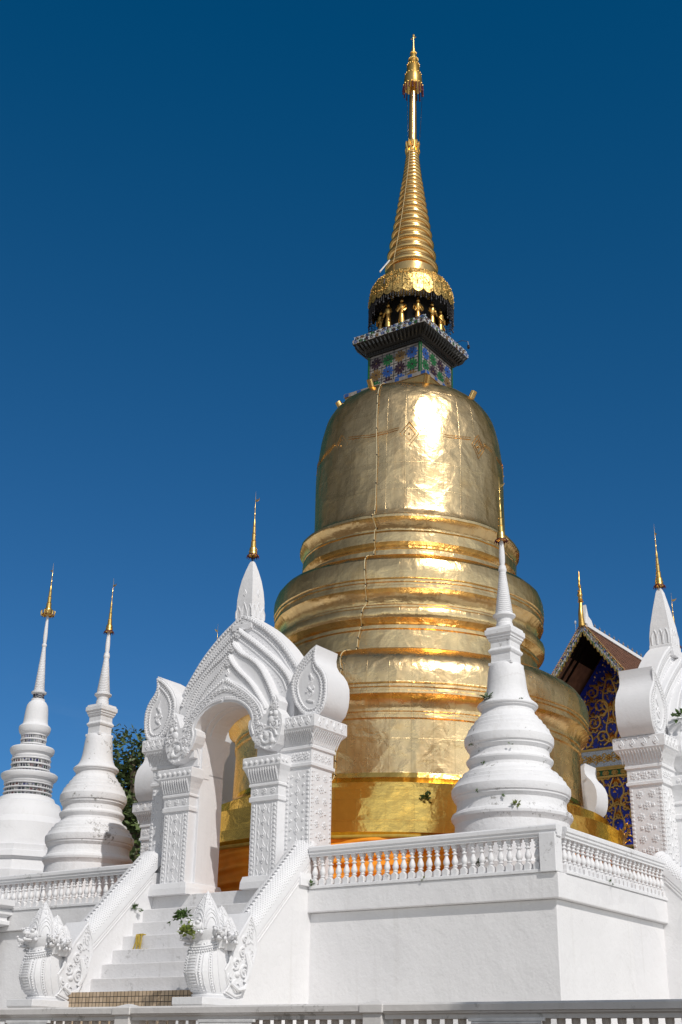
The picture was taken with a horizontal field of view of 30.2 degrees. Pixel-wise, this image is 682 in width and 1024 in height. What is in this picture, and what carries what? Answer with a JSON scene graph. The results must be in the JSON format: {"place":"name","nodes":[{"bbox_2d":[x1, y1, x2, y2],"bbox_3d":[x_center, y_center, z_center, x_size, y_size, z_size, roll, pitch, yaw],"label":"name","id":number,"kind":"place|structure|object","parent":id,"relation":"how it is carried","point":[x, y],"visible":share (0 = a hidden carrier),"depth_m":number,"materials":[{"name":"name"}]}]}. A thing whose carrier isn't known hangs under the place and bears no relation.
{"place":"outdoors","nodes":[
{"label":"outdoors","id":0,"kind":"place"},
{"bbox_2d":[133,934,147,948],"bbox_3d":[-4.825,10.433,30.709,0.551,0.380,0.215,-15,-28,32],"label":"ribbon","id":1,"kind":"object","parent":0,"point":[139,942],"visible":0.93,"depth_m":30.74,"materials":[{"name":"yellow fabric"}]},
{"bbox_2d":[0,0,681,810],"label":"sky","id":2,"kind":"structure","parent":0,"point":[199,199],"materials":[{"name":"blue"}]},
{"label":"courtyard","id":3,"kind":"structure","parent":0,"visible":0},
{"bbox_2d":[0,899,14,926],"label":"moulded plinth","id":4,"kind":"structure","parent":3,"relation":"on","point":[6,906],"depth_m":35.07,"materials":[{"name":"white paint"}]},
{"bbox_2d":[0,564,60,902],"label":"banded stupa","id":5,"kind":"object","parent":3,"relation":"on","point":[30,811],"visible":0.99,"depth_m":48.82,"materials":[{"name":"white paint"}]},
{"bbox_2d":[6,851,160,1023],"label":"serpent statue","id":6,"kind":"object","parent":3,"relation":"on","point":[56,963],"visible":1,"depth_m":29.46,"materials":[{"name":"paint"}]},
{"bbox_2d":[111,724,146,861],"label":"broadleaf tree","id":7,"kind":"object","parent":3,"relation":"on","point":[131,761],"visible":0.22,"depth_m":61.79,"materials":[{"name":"green plant"}]},
{"bbox_2d":[59,861,313,1023],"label":"staircase","id":8,"kind":"structure","parent":3,"relation":"on","point":[121,971],"depth_m":29.41,"materials":[{"name":"paint"}]},
{"bbox_2d":[132,904,142,911],"bbox_3d":[-5.124,9.894,31.681,0.321,0.243,0.393,12,-26,-23],"label":"weed","id":9,"kind":"object","parent":8,"relation":"on","point":[134,905],"visible":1,"depth_m":31.63,"materials":[{"name":"green plant"}]},
{"bbox_2d":[172,840,315,1023],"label":"serpent statue","id":10,"kind":"object","parent":3,"relation":"on","point":[220,957],"visible":0.98,"depth_m":27.10,"materials":[{"name":"paint"}]},
{"bbox_2d":[168,907,192,923],"bbox_3d":[-3.374,8.598,26.888,0.510,0.427,0.412,-9,-26,23],"label":"creeper","id":11,"kind":"object","parent":10,"relation":"attached to","point":[183,914],"visible":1,"depth_m":26.84,"materials":[{"name":"green plant"}]},
{"bbox_2d":[176,920,195,938],"bbox_3d":[-3.243,8.786,26.676,0.434,0.394,0.450,-7,-25,17],"label":"creeper","id":12,"kind":"object","parent":10,"relation":"attached to","point":[186,929],"visible":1,"depth_m":26.65,"materials":[{"name":"green plant"}]},
{"bbox_2d":[0,871,668,1023],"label":"terrace platform","id":13,"kind":"structure","parent":3,"relation":"on","point":[552,936],"depth_m":27.77,"materials":[{"name":"paint"}]},
{"bbox_2d":[0,864,131,910],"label":"balustrade","id":14,"kind":"object","parent":13,"relation":"on","point":[61,877],"visible":0.7,"depth_m":34.53,"materials":[{"name":"paint"}]},
{"bbox_2d":[38,582,133,900],"bbox_3d":[-7.409,6.891,38.776,2.812,10.370,2.812,-15,-28,32],"label":"white stupa","id":15,"kind":"object","parent":13,"relation":"on","point":[89,829],"visible":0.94,"depth_m":37.13,"materials":[{"name":"paint"}]},
{"bbox_2d":[132,629,235,854],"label":"carved gate","id":16,"kind":"structure","parent":13,"relation":"on","point":[141,810],"depth_m":42.49,"materials":[{"name":"paint"}]},
{"bbox_2d":[142,498,348,896],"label":"carved gate","id":17,"kind":"structure","parent":13,"relation":"on","point":[284,693],"depth_m":32.53,"materials":[{"name":"white paint"}]},
{"bbox_2d":[219,34,624,858],"bbox_3d":[2.474,-3.558,45.196,13.514,35.260,13.504,-14,-28,32],"label":"golden pagoda","id":18,"kind":"object","parent":13,"relation":"on","point":[389,594],"visible":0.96,"depth_m":39.20,"materials":[{"name":"gold metal"}]},
{"bbox_2d":[217,834,627,891],"bbox_3d":[1.896,11.744,38.532,13.770,1.598,13.791,-15,-28,32],"label":"saffron cloth","id":19,"kind":"object","parent":18,"relation":"attached to","point":[233,865],"visible":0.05,"depth_m":32.83,"materials":[{"name":"orange fabric"}]},
{"bbox_2d":[419,790,431,802],"bbox_3d":[2.215,7.444,33.117,0.368,0.382,0.568,13,-26,-26],"label":"weed","id":20,"kind":"object","parent":18,"relation":"on","point":[426,795],"visible":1,"depth_m":33.08,"materials":[{"name":"green plant"}]},
{"bbox_2d":[308,823,562,888],"bbox_3d":[1.962,7.779,28.384,6.480,0.975,0.330,-15,-28,32],"label":"balustrade","id":21,"kind":"object","parent":13,"relation":"on","point":[546,838],"visible":0.99,"depth_m":28.11,"materials":[{"name":"paint"}]},
{"bbox_2d":[449,484,572,871],"bbox_3d":[4.083,3.829,31.296,3.040,10.370,3.040,-15,-28,32],"label":"white stupa","id":22,"kind":"object","parent":13,"relation":"on","point":[519,769],"visible":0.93,"depth_m":29.55,"materials":[{"name":"paint"}]},
{"bbox_2d":[479,692,492,699],"bbox_3d":[3.513,4.450,30.585,0.365,0.231,0.337,14,-27,-28],"label":"fern","id":23,"kind":"object","parent":22,"relation":"on","point":[485,696],"visible":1,"depth_m":30.55,"materials":[{"name":"green plant"}]},
{"bbox_2d":[511,799,520,806],"bbox_3d":[3.948,6.581,28.601,0.242,0.192,0.329,-5,-24,14],"label":"weed","id":24,"kind":"object","parent":22,"relation":"on","point":[515,802],"visible":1,"depth_m":28.59,"materials":[{"name":"green plant"}]},
{"bbox_2d":[581,763,607,816],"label":"carved gate","id":25,"kind":"structure","parent":13,"relation":"on","point":[595,796],"depth_m":45.38,"materials":[{"name":"paint"}]},
{"bbox_2d":[561,826,667,900],"bbox_3d":[6.367,8.181,29.140,0.310,0.975,5.850,-15,-28,32],"label":"balustrade","id":26,"kind":"object","parent":13,"relation":"on","point":[624,859],"visible":0.97,"depth_m":28.75,"materials":[{"name":"paint"}]},
{"bbox_2d":[612,530,681,877],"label":"carved gate","id":27,"kind":"structure","parent":13,"relation":"on","point":[647,747],"depth_m":32.93,"materials":[{"name":"paint"}]},
{"bbox_2d":[671,708,681,722],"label":"creeper","id":28,"kind":"object","parent":27,"relation":"attached to","point":[677,713],"visible":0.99,"depth_m":33.51,"materials":[{"name":"green plant"}]},
{"bbox_2d":[671,597,681,648],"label":"white stupa","id":29,"kind":"object","parent":13,"relation":"on","point":[673,616],"visible":0.04,"depth_m":42.69,"materials":[{"name":"paint"}]},
{"bbox_2d":[551,571,642,872],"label":"prayer hall","id":30,"kind":"structure","parent":3,"relation":"on","point":[593,661],"depth_m":53.39,"materials":[{"name":"blue paint"}]},
{"bbox_2d":[654,851,681,890],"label":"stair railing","id":31,"kind":"object","parent":3,"relation":"on","point":[672,871],"visible":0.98,"depth_m":31.07,"materials":[{"name":"paint"}]},
{"bbox_2d":[662,875,681,1023],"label":"staircase","id":32,"kind":"structure","parent":3,"relation":"on","point":[673,931],"depth_m":30.45,"materials":[{"name":"paint"}]},
{"label":"ground","id":33,"kind":"structure","parent":0,"visible":0},
{"bbox_2d":[0,999,681,1023],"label":"boundary balustrade","id":34,"kind":"object","parent":33,"relation":"on","point":[561,1012],"visible":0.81,"depth_m":16.66,"materials":[{"name":"paint"}]},
{"bbox_2d":[5,1020,50,1023],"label":"tube lamp","id":35,"kind":"object","parent":34,"relation":"attached to","point":[28,1021],"visible":1,"depth_m":20.02,"materials":[{"name":"white plastic"}]},
{"bbox_2d":[197,1019,254,1023],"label":"tube lamp","id":36,"kind":"object","parent":34,"relation":"attached to","point":[225,1021],"visible":1,"depth_m":17.87,"materials":[{"name":"white plastic"}]},
{"bbox_2d":[468,1017,544,1023],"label":"sign plaque","id":37,"kind":"object","parent":34,"relation":"attached to","point":[534,1020],"visible":1,"depth_m":15.49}
]}

